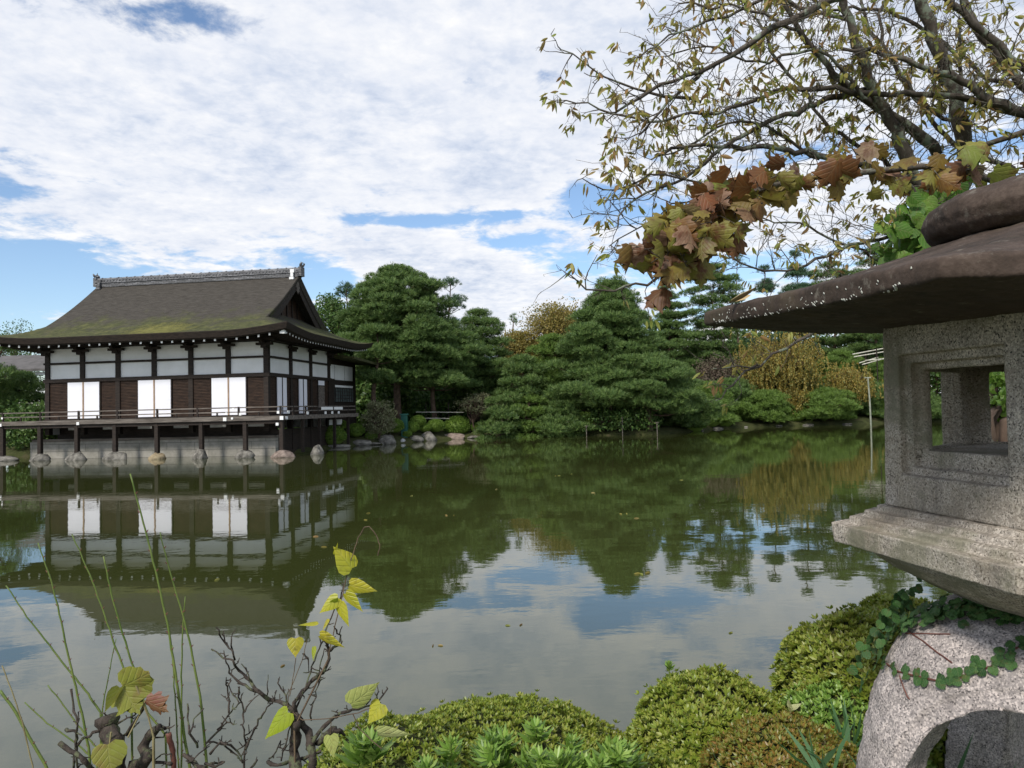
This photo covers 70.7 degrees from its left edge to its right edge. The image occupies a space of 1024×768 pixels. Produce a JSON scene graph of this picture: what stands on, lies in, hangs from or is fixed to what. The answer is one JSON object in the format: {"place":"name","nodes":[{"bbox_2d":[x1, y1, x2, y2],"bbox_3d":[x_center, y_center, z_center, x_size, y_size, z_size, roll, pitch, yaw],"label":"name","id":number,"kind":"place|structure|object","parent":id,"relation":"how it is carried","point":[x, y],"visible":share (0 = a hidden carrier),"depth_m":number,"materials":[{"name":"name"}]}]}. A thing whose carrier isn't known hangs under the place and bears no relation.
{"place":"outdoors","nodes":[
{"label":"outdoors","id":0,"kind":"place"},
{"bbox_2d":[211,583,387,767],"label":"gnarled shrub","id":1,"kind":"object","parent":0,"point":[312,741],"visible":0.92,"depth_m":1.34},
{"bbox_2d":[302,710,481,767],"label":"azalea shrub","id":2,"kind":"object","parent":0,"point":[420,740],"visible":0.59,"depth_m":1.82,"materials":[{"name":"green plant"}]},
{"bbox_2d":[0,422,952,767],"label":"pond water","id":3,"kind":"structure","parent":0,"point":[720,538],"depth_m":9.19,"materials":[{"name":"liquid"}]},
{"bbox_2d":[65,451,87,460],"bbox_3d":[-21.290,3.757,35.286,0.862,0.988,0.898,-3,-2,39],"label":"rock","id":4,"kind":"object","parent":3,"relation":"in","point":[79,455],"visible":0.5,"depth_m":35.12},
{"bbox_2d":[102,452,126,459],"bbox_3d":[-19.200,3.672,34.940,1.201,0.804,0.658,-1,-2,-9],"label":"rock","id":5,"kind":"object","parent":3,"relation":"in","point":[116,456],"visible":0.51,"depth_m":34.77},
{"bbox_2d":[235,450,254,457],"bbox_3d":[-12.553,3.511,33.967,0.961,0.868,0.662,-1,-2,-9],"label":"rock","id":6,"kind":"object","parent":3,"relation":"in","point":[245,454],"visible":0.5,"depth_m":33.73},
{"bbox_2d":[270,450,295,457],"bbox_3d":[-10.693,3.428,33.629,1.274,0.728,0.723,-1,-2,-9],"label":"rock","id":7,"kind":"object","parent":3,"relation":"in","point":[282,454],"visible":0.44,"depth_m":33.41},
{"bbox_2d":[6,414,1002,456],"bbox_3d":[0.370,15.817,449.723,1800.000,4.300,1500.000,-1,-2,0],"label":"ground","id":8,"kind":"structure","parent":0,"point":[439,435],"depth_m":50.16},
{"bbox_2d":[0,346,28,386],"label":"pine tree","id":9,"kind":"object","parent":8,"relation":"on","point":[4,370],"visible":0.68,"depth_m":41.09,"materials":[{"name":"green plant"}]},
{"bbox_2d":[2,665,33,767],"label":"green shoot","id":10,"kind":"object","parent":8,"relation":"on","point":[20,718],"visible":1,"depth_m":1.36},
{"bbox_2d":[0,370,44,443],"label":"pine tree","id":11,"kind":"object","parent":8,"relation":"on","point":[16,387],"visible":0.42,"depth_m":42.34,"materials":[{"name":"green plant"}]},
{"bbox_2d":[0,355,44,441],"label":"garden corridor","id":12,"kind":"object","parent":8,"relation":"on","point":[29,362],"visible":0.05,"depth_m":46.85,"materials":[{"name":"grey"}]},
{"bbox_2d":[0,318,44,390],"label":"broadleaf tree","id":13,"kind":"object","parent":8,"relation":"on","point":[19,351],"visible":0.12,"depth_m":54.56,"materials":[{"name":"green plant"}]},
{"bbox_2d":[0,690,48,767],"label":"green shoot","id":14,"kind":"object","parent":8,"relation":"on","point":[30,739],"visible":0.9,"depth_m":1.45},
{"bbox_2d":[0,399,57,449],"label":"broadleaf tree","id":15,"kind":"object","parent":8,"relation":"on","point":[23,437],"visible":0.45,"depth_m":39.65,"materials":[{"name":"green plant"}]},
{"bbox_2d":[6,585,101,743],"bbox_3d":[-0.883,1.131,1.405,0.203,1.472,0.004,-1,-2,0],"label":"green shoot","id":16,"kind":"object","parent":8,"relation":"on","point":[76,679],"visible":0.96,"depth_m":1.42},
{"bbox_2d":[24,702,87,754],"bbox_3d":[-0.889,1.256,1.430,0.153,1.239,0.004,-1,-2,0],"label":"green shoot","id":17,"kind":"object","parent":8,"relation":"on","point":[66,736],"visible":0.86,"depth_m":1.45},
{"bbox_2d":[38,543,90,763],"bbox_3d":[-0.847,1.082,1.376,0.112,1.552,0.005,-1,-2,0],"label":"green shoot","id":18,"kind":"object","parent":8,"relation":"on","point":[79,703],"visible":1,"depth_m":1.39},
{"bbox_2d":[72,534,133,759],"bbox_3d":[-0.759,1.065,1.347,0.120,1.564,0.004,-1,-2,0],"label":"green shoot","id":19,"kind":"object","parent":8,"relation":"on","point":[116,650],"visible":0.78,"depth_m":1.36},
{"bbox_2d":[91,666,168,767],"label":"lobed leaf sprig","id":20,"kind":"object","parent":8,"relation":"on","point":[132,692],"visible":1,"depth_m":1.28,"materials":[{"name":"green plant"}]},
{"bbox_2d":[103,556,167,767],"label":"green shoot","id":21,"kind":"object","parent":8,"relation":"on","point":[132,664],"visible":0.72,"depth_m":1.42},
{"bbox_2d":[57,689,242,767],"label":"knobby stump","id":22,"kind":"object","parent":8,"relation":"on","point":[105,725],"visible":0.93,"depth_m":1.31,"materials":[{"name":"wood"}]},
{"bbox_2d":[130,474,192,767],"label":"green shoot","id":23,"kind":"object","parent":8,"relation":"on","point":[175,671],"visible":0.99,"depth_m":1.36,"materials":[{"name":"plant"}]},
{"bbox_2d":[166,732,176,767],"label":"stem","id":24,"kind":"object","parent":8,"relation":"on","point":[171,745],"visible":0.9,"depth_m":1.39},
{"bbox_2d":[172,645,179,767],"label":"green shoot","id":25,"kind":"object","parent":8,"relation":"on","point":[177,741],"visible":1,"depth_m":1.36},
{"bbox_2d":[179,597,185,767],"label":"green shoot","id":26,"kind":"object","parent":8,"relation":"on","point":[181,665],"visible":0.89,"depth_m":1.45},
{"bbox_2d":[159,532,207,767],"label":"green shoot","id":27,"kind":"object","parent":8,"relation":"on","point":[199,693],"visible":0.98,"depth_m":1.39,"materials":[{"name":"plant"}]},
{"bbox_2d":[0,262,381,458],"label":"garden pavilion","id":28,"kind":"structure","parent":8,"relation":"on","point":[224,363],"depth_m":36.48,"materials":[{"name":"brown wood"}]},
{"bbox_2d":[205,677,276,767],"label":"bare thicket","id":29,"kind":"object","parent":8,"relation":"on","point":[245,745],"visible":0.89,"depth_m":1.40,"materials":[{"name":"wood"}]},
{"bbox_2d":[314,292,357,355],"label":"broadleaf tree","id":30,"kind":"object","parent":8,"relation":"on","point":[332,304],"visible":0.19,"depth_m":56.15,"materials":[{"name":"green plant"}]},
{"bbox_2d":[325,425,346,444],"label":"clipped shrub","id":31,"kind":"object","parent":8,"relation":"on","point":[341,435],"visible":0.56,"depth_m":41.24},
{"bbox_2d":[265,526,410,762],"bbox_3d":[-0.306,1.029,1.308,0.272,1.530,0.033,-1,-2,0],"label":"heart leaf vine","id":32,"kind":"object","parent":8,"relation":"on","point":[356,697],"visible":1,"depth_m":1.32,"materials":[{"name":"yellow plant"}]},
{"bbox_2d":[334,280,353,355],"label":"pine tree","id":33,"kind":"object","parent":8,"relation":"on","point":[346,288],"visible":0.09,"depth_m":60.17,"materials":[{"name":"green plant"}]},
{"bbox_2d":[345,423,364,436],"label":"clipped shrub","id":34,"kind":"object","parent":8,"relation":"on","point":[357,430],"visible":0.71,"depth_m":43.81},
{"bbox_2d":[335,725,394,767],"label":"leafy weed","id":35,"kind":"object","parent":8,"relation":"on","point":[362,749],"visible":0.97,"depth_m":1.54,"materials":[{"name":"green plant"}]},
{"bbox_2d":[352,323,404,419],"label":"pine tree","id":36,"kind":"object","parent":8,"relation":"on","point":[376,375],"visible":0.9,"depth_m":46.37,"materials":[{"name":"green plant"}]},
{"bbox_2d":[360,399,397,438],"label":"variegated bush","id":37,"kind":"object","parent":8,"relation":"on","point":[382,420],"visible":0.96,"depth_m":44.30,"materials":[{"name":"green plant"}]},
{"bbox_2d":[379,435,395,444],"bbox_3d":[-7.734,3.494,44.381,1.058,0.762,1.028,-2,-2,18],"label":"rock","id":38,"kind":"object","parent":8,"relation":"on","point":[386,439],"visible":0.66,"depth_m":44.04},
{"bbox_2d":[355,366,423,421],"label":"broadleaf tree","id":39,"kind":"object","parent":8,"relation":"on","point":[363,393],"visible":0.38,"depth_m":53.65,"materials":[{"name":"green plant"}]},
{"bbox_2d":[334,261,461,419],"bbox_3d":[-7.968,-2.613,50.028,9.003,11.580,8.244,-1,-2,0],"label":"pine tree","id":40,"kind":"object","parent":8,"relation":"on","point":[393,302],"visible":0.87,"depth_m":47.94,"materials":[{"name":"green plant"}]},
{"bbox_2d":[401,388,462,422],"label":"broadleaf tree","id":41,"kind":"object","parent":8,"relation":"on","point":[419,403],"visible":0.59,"depth_m":54.86,"materials":[{"name":"green plant"}]},
{"bbox_2d":[378,323,490,417],"bbox_3d":[-5.687,-0.591,50.778,8.349,7.767,8.006,-1,-2,0],"label":"pine tree","id":42,"kind":"object","parent":8,"relation":"on","point":[456,359],"visible":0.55,"depth_m":49.06,"materials":[{"name":"green plant"}]},
{"bbox_2d":[408,733,464,767],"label":"leafy weed","id":43,"kind":"object","parent":8,"relation":"on","point":[445,751],"visible":1,"depth_m":1.58,"materials":[{"name":"green plant"}]},
{"bbox_2d":[428,419,444,431],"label":"clipped shrub","id":44,"kind":"object","parent":8,"relation":"on","point":[437,425],"visible":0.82,"depth_m":48.89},
{"bbox_2d":[440,276,467,325],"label":"pine tree","id":45,"kind":"object","parent":8,"relation":"on","point":[460,299],"visible":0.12,"depth_m":60.01,"materials":[{"name":"green plant"}]},
{"bbox_2d":[442,415,471,433],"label":"clipped shrub","id":46,"kind":"object","parent":8,"relation":"on","point":[457,424],"visible":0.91,"depth_m":50.04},
{"bbox_2d":[426,365,522,422],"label":"broadleaf tree","id":47,"kind":"object","parent":8,"relation":"on","point":[451,395],"visible":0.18,"depth_m":55.07,"materials":[{"name":"green plant"}]},
{"bbox_2d":[453,392,502,429],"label":"broadleaf tree","id":48,"kind":"object","parent":8,"relation":"on","point":[479,407],"visible":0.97,"depth_m":50.12,"materials":[{"name":"brown plant"}]},
{"bbox_2d":[443,307,514,424],"bbox_3d":[-2.478,-1.362,54.835,5.694,9.155,6.094,-1,-2,0],"label":"pine tree","id":49,"kind":"object","parent":8,"relation":"on","point":[478,322],"visible":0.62,"depth_m":54.01,"materials":[{"name":"green plant"}]},
{"bbox_2d":[466,730,513,767],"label":"leafy weed","id":50,"kind":"object","parent":8,"relation":"on","point":[489,751],"visible":0.97,"depth_m":1.55,"materials":[{"name":"green plant"}]},
{"bbox_2d":[471,394,525,439],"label":"pine tree","id":51,"kind":"object","parent":8,"relation":"on","point":[498,427],"visible":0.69,"depth_m":48.82,"materials":[{"name":"green plant"}]},
{"bbox_2d":[473,715,552,765],"bbox_3d":[0.015,1.333,1.651,0.189,1.119,0.120,-1,-2,0],"label":"leafy weed","id":52,"kind":"object","parent":8,"relation":"on","point":[534,730],"visible":0.74,"depth_m":1.67,"materials":[{"name":"green plant"}]},
{"bbox_2d":[401,689,625,767],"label":"azalea shrub","id":53,"kind":"object","parent":8,"relation":"on","point":[475,714],"visible":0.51,"depth_m":2.08,"materials":[{"name":"green plant"}]},
{"bbox_2d":[480,352,549,434],"bbox_3d":[0.687,1.403,51.931,6.247,7.335,5.280,-1,-2,0],"label":"pine tree","id":54,"kind":"object","parent":8,"relation":"on","point":[516,366],"visible":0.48,"depth_m":51.20,"materials":[{"name":"green plant"}]},
{"bbox_2d":[496,741,542,767],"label":"leafy weed","id":55,"kind":"object","parent":8,"relation":"on","point":[518,761],"visible":0.63,"depth_m":1.59,"materials":[{"name":"green plant"}]},
{"bbox_2d":[500,328,539,376],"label":"broadleaf tree","id":56,"kind":"object","parent":8,"relation":"on","point":[520,342],"visible":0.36,"depth_m":61.20,"materials":[{"name":"yellow plant"}]},
{"bbox_2d":[502,393,551,437],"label":"pine tree","id":57,"kind":"object","parent":8,"relation":"on","point":[532,412],"visible":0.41,"depth_m":49.82,"materials":[{"name":"green plant"}]},
{"bbox_2d":[512,296,581,367],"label":"broadleaf tree","id":58,"kind":"object","parent":8,"relation":"on","point":[552,320],"visible":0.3,"depth_m":61.46,"materials":[{"name":"yellow plant"}]},
{"bbox_2d":[523,332,592,415],"bbox_3d":[3.450,-0.259,53.711,6.330,7.222,5.884,-1,-2,0],"label":"pine tree","id":59,"kind":"object","parent":8,"relation":"on","point":[544,350],"visible":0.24,"depth_m":52.87,"materials":[{"name":"green plant"}]},
{"bbox_2d":[525,732,593,767],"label":"leafy weed","id":60,"kind":"object","parent":8,"relation":"on","point":[578,760],"visible":0.83,"depth_m":1.57,"materials":[{"name":"green plant"}]},
{"bbox_2d":[534,399,596,436],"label":"pine tree","id":61,"kind":"object","parent":8,"relation":"on","point":[561,417],"visible":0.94,"depth_m":49.23,"materials":[{"name":"green plant"}]},
{"bbox_2d":[540,735,636,767],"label":"leafy weed","id":62,"kind":"object","parent":8,"relation":"on","point":[616,758],"visible":0.99,"depth_m":1.53,"materials":[{"name":"green plant"}]},
{"bbox_2d":[538,274,701,416],"bbox_3d":[7.163,-2.296,51.525,10.989,11.002,10.343,0,-2,-41],"label":"pine tree","id":63,"kind":"object","parent":8,"relation":"on","point":[607,327],"visible":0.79,"depth_m":49.46,"materials":[{"name":"green plant"}]},
{"bbox_2d":[595,738,647,767],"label":"leafy weed","id":64,"kind":"object","parent":8,"relation":"on","point":[638,758],"visible":0.32,"depth_m":1.60,"materials":[{"name":"green plant"}]},
{"bbox_2d":[581,405,663,431],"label":"broadleaf tree","id":65,"kind":"object","parent":8,"relation":"on","point":[635,419],"visible":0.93,"depth_m":49.36,"materials":[{"name":"green plant"}]},
{"bbox_2d":[573,745,693,767],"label":"azalea shrub","id":66,"kind":"object","parent":8,"relation":"on","point":[654,759],"visible":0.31,"depth_m":1.72,"materials":[{"name":"green plant"}]},
{"bbox_2d":[582,351,705,430],"bbox_3d":[9.068,0.509,49.659,8.653,5.525,7.506,-1,-2,0],"label":"pine tree","id":67,"kind":"object","parent":8,"relation":"on","point":[674,390],"visible":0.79,"depth_m":47.84,"materials":[{"name":"green plant"}]},
{"bbox_2d":[651,284,702,369],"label":"pine tree","id":68,"kind":"object","parent":8,"relation":"on","point":[669,326],"visible":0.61,"depth_m":67.06,"materials":[{"name":"green plant"}]},
{"bbox_2d":[653,392,727,427],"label":"pine tree","id":69,"kind":"object","parent":8,"relation":"on","point":[712,410],"visible":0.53,"depth_m":51.85,"materials":[{"name":"green plant"}]},
{"bbox_2d":[657,319,744,379],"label":"broadleaf tree","id":70,"kind":"object","parent":8,"relation":"on","point":[698,352],"visible":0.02,"depth_m":77.23,"materials":[{"name":"green plant"}]},
{"bbox_2d":[624,662,790,767],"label":"azalea shrub","id":71,"kind":"object","parent":8,"relation":"on","point":[682,725],"visible":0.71,"depth_m":1.94,"materials":[{"name":"green plant"}]},
{"bbox_2d":[677,262,745,363],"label":"pine tree","id":72,"kind":"object","parent":8,"relation":"on","point":[710,299],"visible":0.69,"depth_m":66.73,"materials":[{"name":"green plant"}]},
{"bbox_2d":[690,380,740,423],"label":"pine tree","id":73,"kind":"object","parent":8,"relation":"on","point":[730,416],"visible":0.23,"depth_m":56.79,"materials":[{"name":"green plant"}]},
{"bbox_2d":[689,352,757,387],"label":"broadleaf tree","id":74,"kind":"object","parent":8,"relation":"on","point":[711,373],"visible":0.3,"depth_m":64.87,"materials":[{"name":"plant"}]},
{"bbox_2d":[716,376,757,418],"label":"pine tree","id":75,"kind":"object","parent":8,"relation":"on","point":[746,389],"visible":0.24,"depth_m":60.41,"materials":[{"name":"green plant"}]},
{"bbox_2d":[727,255,746,363],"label":"pine tree","id":76,"kind":"object","parent":8,"relation":"on","point":[743,289],"visible":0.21,"depth_m":76.42,"materials":[{"name":"green plant"}]},
{"bbox_2d":[662,723,853,767],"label":"grass tuft","id":77,"kind":"object","parent":8,"relation":"on","point":[824,761],"visible":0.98,"depth_m":1.48,"materials":[{"name":"plant"}]},
{"bbox_2d":[703,329,815,387],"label":"broadleaf tree","id":78,"kind":"object","parent":8,"relation":"on","point":[744,338],"visible":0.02,"depth_m":80.97,"materials":[{"name":"green plant"}]},
{"bbox_2d":[728,388,794,423],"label":"bush","id":79,"kind":"object","parent":8,"relation":"on","point":[766,405],"visible":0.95,"depth_m":59.09,"materials":[{"name":"green plant"}]},
{"bbox_2d":[744,264,782,347],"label":"pine tree","id":80,"kind":"object","parent":8,"relation":"on","point":[759,288],"visible":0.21,"depth_m":75.04,"materials":[{"name":"green plant"}]},
{"bbox_2d":[697,707,857,767],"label":"azalea shrub","id":81,"kind":"object","parent":8,"relation":"on","point":[752,743],"visible":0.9,"depth_m":1.61,"materials":[{"name":"green plant"}]},
{"bbox_2d":[534,0,1023,440],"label":"cherry tree","id":82,"kind":"object","parent":8,"relation":"on","point":[952,83],"visible":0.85,"depth_m":2.99,"materials":[{"name":"brown plant"}]},
{"bbox_2d":[613,140,1023,313],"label":"lobed leaf vine","id":83,"kind":"object","parent":82,"relation":"attached to","point":[680,244],"visible":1,"depth_m":2.25,"materials":[{"name":"brown plant"}]},
{"bbox_2d":[871,163,978,264],"bbox_3d":[1.827,-0.711,3.125,0.586,0.634,0.361,-1,-2,-20],"label":"ivy clump","id":84,"kind":"object","parent":82,"relation":"attached to","point":[908,238],"visible":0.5,"depth_m":3.07,"materials":[{"name":"green plant"}]},
{"bbox_2d":[730,327,834,397],"bbox_3d":[22.964,-1.662,62.397,8.402,9.644,8.145,0,-2,-26],"label":"weeping tree","id":85,"kind":"object","parent":8,"relation":"on","point":[794,365],"visible":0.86,"depth_m":61.16,"materials":[{"name":"plant"}]},
{"bbox_2d":[782,388,810,413],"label":"broadleaf tree","id":86,"kind":"object","parent":8,"relation":"on","point":[799,399],"visible":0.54,"depth_m":60.33,"materials":[{"name":"plant"}]},
{"bbox_2d":[784,404,808,420],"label":"clipped shrub","id":87,"kind":"object","parent":8,"relation":"on","point":[795,414],"visible":0.36,"depth_m":60.31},
{"bbox_2d":[770,250,823,350],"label":"pine tree","id":88,"kind":"object","parent":8,"relation":"on","point":[800,273],"visible":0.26,"depth_m":71.86,"materials":[{"name":"green plant"}]},
{"bbox_2d":[795,386,863,421],"bbox_3d":[26.399,1.671,60.519,6.368,3.043,5.967,-1,-2,0],"label":"bush","id":89,"kind":"object","parent":8,"relation":"on","point":[830,402],"visible":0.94,"depth_m":59.22,"materials":[{"name":"green plant"}]},
{"bbox_2d":[803,260,865,364],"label":"pine tree","id":90,"kind":"object","parent":8,"relation":"on","point":[839,340],"visible":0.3,"depth_m":71.32,"materials":[{"name":"green plant"}]},
{"bbox_2d":[707,690,973,767],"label":"grass tuft","id":91,"kind":"object","parent":8,"relation":"on","point":[845,728],"visible":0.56,"depth_m":1.73,"materials":[{"name":"plant"}]},
{"bbox_2d":[807,333,883,383],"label":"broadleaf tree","id":92,"kind":"object","parent":8,"relation":"on","point":[879,355],"visible":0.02,"depth_m":76.69,"materials":[{"name":"green plant"}]},
{"bbox_2d":[813,349,882,386],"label":"tree","id":93,"kind":"object","parent":8,"relation":"on","point":[838,356],"visible":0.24,"depth_m":66.42,"materials":[{"name":"green plant"}]},
{"bbox_2d":[821,360,883,406],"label":"weeping tree","id":94,"kind":"object","parent":8,"relation":"on","point":[848,378],"visible":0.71,"depth_m":60.63,"materials":[{"name":"plant"}]},
{"bbox_2d":[768,601,948,767],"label":"azalea shrub","id":95,"kind":"object","parent":8,"relation":"on","point":[823,649],"visible":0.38,"depth_m":2.09,"materials":[{"name":"green plant"}]},
{"bbox_2d":[842,248,882,357],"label":"pine tree","id":96,"kind":"object","parent":8,"relation":"on","point":[873,345],"visible":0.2,"depth_m":69.52,"materials":[{"name":"green plant"}]},
{"bbox_2d":[704,174,1023,767],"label":"stone lantern","id":97,"kind":"object","parent":8,"relation":"on","point":[948,515],"visible":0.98,"depth_m":1.31,"materials":[{"name":"stone"}]},
{"bbox_2d":[729,287,755,302],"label":"fallen leaf","id":98,"kind":"object","parent":97,"relation":"on","point":[742,296],"visible":1,"depth_m":1.46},
{"bbox_2d":[847,577,1023,699],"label":"ivy vine","id":99,"kind":"object","parent":97,"relation":"on","point":[901,601],"visible":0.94,"depth_m":1.36,"materials":[{"name":"green plant"}]},
{"bbox_2d":[852,348,883,382],"bbox_3d":[32.367,-0.089,64.286,4.201,6.624,0.468,-1,-2,-5],"label":"bamboo trellis","id":100,"kind":"object","parent":8,"relation":"on","point":[876,359],"visible":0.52,"depth_m":64.22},
{"bbox_2d":[855,380,883,415],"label":"pine tree","id":101,"kind":"object","parent":8,"relation":"on","point":[865,404],"visible":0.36,"depth_m":61.56,"materials":[{"name":"green plant"}]},
{"bbox_2d":[867,357,883,383],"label":"tree","id":102,"kind":"object","parent":8,"relation":"on","point":[880,368],"visible":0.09,"depth_m":65.17,"materials":[{"name":"green plant"}]},
{"bbox_2d":[859,592,933,616],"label":"azalea shrub","id":103,"kind":"object","parent":8,"relation":"on","point":[876,600],"visible":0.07,"depth_m":2.30,"materials":[{"name":"green plant"}]},
{"bbox_2d":[878,390,941,420],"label":"bush","id":104,"kind":"object","parent":8,"relation":"on","point":[936,405],"visible":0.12,"depth_m":60.47,"materials":[{"name":"green plant"}]},
{"bbox_2d":[0,0,1023,405],"label":"sky","id":105,"kind":"structure","parent":0,"point":[345,140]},
{"bbox_2d":[780,678,941,767],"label":"azalea shrub","id":106,"kind":"object","parent":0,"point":[817,709],"visible":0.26,"depth_m":1.90,"materials":[{"name":"green plant"}]},
{"bbox_2d":[989,372,1007,441],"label":"bush","id":107,"kind":"object","parent":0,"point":[998,414],"visible":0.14,"depth_m":4.32,"materials":[{"name":"green plant"}]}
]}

